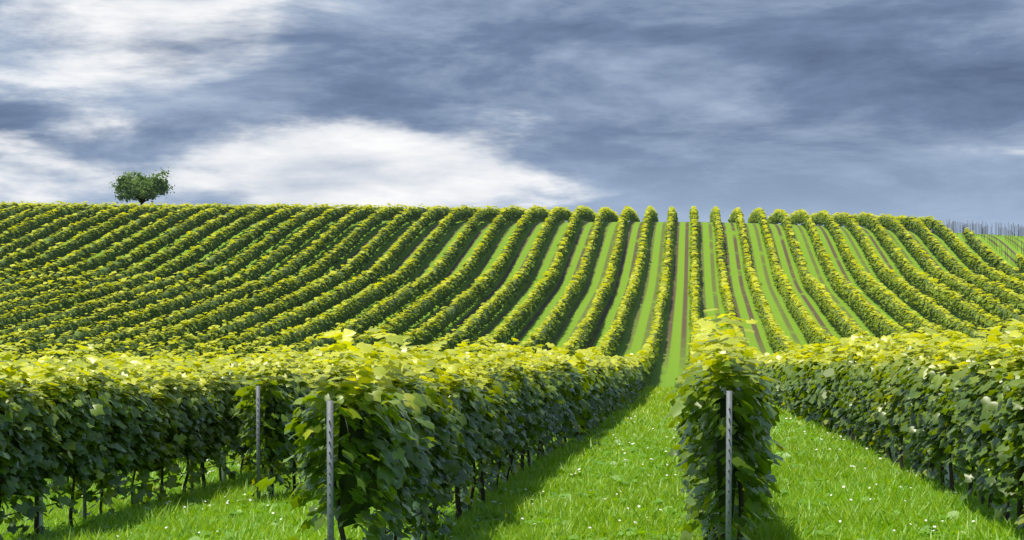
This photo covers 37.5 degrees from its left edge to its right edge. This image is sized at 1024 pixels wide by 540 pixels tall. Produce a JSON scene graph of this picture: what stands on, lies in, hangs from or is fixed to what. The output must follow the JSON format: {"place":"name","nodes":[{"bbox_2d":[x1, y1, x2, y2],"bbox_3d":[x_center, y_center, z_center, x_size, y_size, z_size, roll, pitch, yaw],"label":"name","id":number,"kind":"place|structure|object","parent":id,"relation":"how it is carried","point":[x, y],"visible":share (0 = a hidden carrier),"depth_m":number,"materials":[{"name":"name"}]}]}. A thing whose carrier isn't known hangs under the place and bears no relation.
{"place":"outdoors","nodes":[
{"label":"outdoors","id":0,"kind":"place"},
{"bbox_2d":[8,377,728,524],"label":"trellis wires","id":1,"kind":"object","parent":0,"point":[261,457],"visible":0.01,"depth_m":19.62,"materials":[{"name":"grey metal"}]},
{"bbox_2d":[0,220,1023,532],"bbox_3d":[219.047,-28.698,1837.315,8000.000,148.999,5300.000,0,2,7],"label":"ground","id":2,"kind":"structure","parent":0,"point":[672,360],"depth_m":189.71,"materials":[{"name":"green plant"}]},
{"bbox_2d":[109,167,174,205],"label":"tree","id":3,"kind":"object","parent":2,"relation":"on","point":[130,185],"depth_m":244.86,"materials":[{"name":"green plant"}]},
{"bbox_2d":[18,416,1000,538],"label":"clover flowers","id":4,"kind":"object","parent":2,"relation":"on","point":[604,498],"visible":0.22,"depth_m":22.21,"materials":[{"name":"white plant"}]},
{"bbox_2d":[0,308,1023,539],"bbox_3d":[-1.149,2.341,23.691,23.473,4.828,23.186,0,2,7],"label":"vine foliage","id":5,"kind":"object","parent":2,"relation":"on","point":[425,411],"visible":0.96,"depth_m":18.93,"materials":[{"name":"green plant"}]},
{"bbox_2d":[0,384,1023,539],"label":"grass","id":6,"kind":"structure","parent":2,"relation":"on","point":[857,516],"depth_m":21.16,"materials":[{"name":"green plant"}]},
{"bbox_2d":[0,201,1023,318],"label":"vine foliage","id":7,"kind":"object","parent":2,"relation":"on","point":[839,286],"visible":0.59,"depth_m":192.28,"materials":[{"name":"green plant"}]},
{"bbox_2d":[0,204,1023,527],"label":"vines","id":8,"kind":"object","parent":2,"relation":"on","point":[346,484],"visible":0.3,"depth_m":154.47,"materials":[{"name":"green plant"}]},
{"bbox_2d":[0,282,1023,389],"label":"vine foliage","id":9,"kind":"object","parent":2,"relation":"on","point":[649,353],"visible":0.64,"depth_m":134.89,"materials":[{"name":"green plant"}]},
{"bbox_2d":[0,390,1023,539],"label":"vine trunks","id":10,"kind":"object","parent":2,"relation":"on","point":[1020,508],"visible":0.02,"depth_m":21.31,"materials":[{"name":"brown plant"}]},
{"bbox_2d":[1,416,1023,539],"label":"grass blades","id":11,"kind":"object","parent":2,"relation":"on","point":[925,529],"visible":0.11,"depth_m":22.09,"materials":[{"name":"green plant"}]},
{"bbox_2d":[66,276,983,539],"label":"trellis posts","id":12,"kind":"object","parent":2,"relation":"on","point":[330,477],"visible":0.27,"depth_m":13.10,"materials":[{"name":"grey metal"}]},
{"bbox_2d":[941,219,1023,258],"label":"vineyard posts","id":13,"kind":"object","parent":2,"relation":"on","point":[985,229],"visible":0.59,"depth_m":241.19,"materials":[{"name":"grey wood"}]},
{"bbox_2d":[0,0,1023,235],"label":"sky","id":14,"kind":"structure","parent":0,"point":[915,108],"materials":[{"name":"grey"}]}
]}

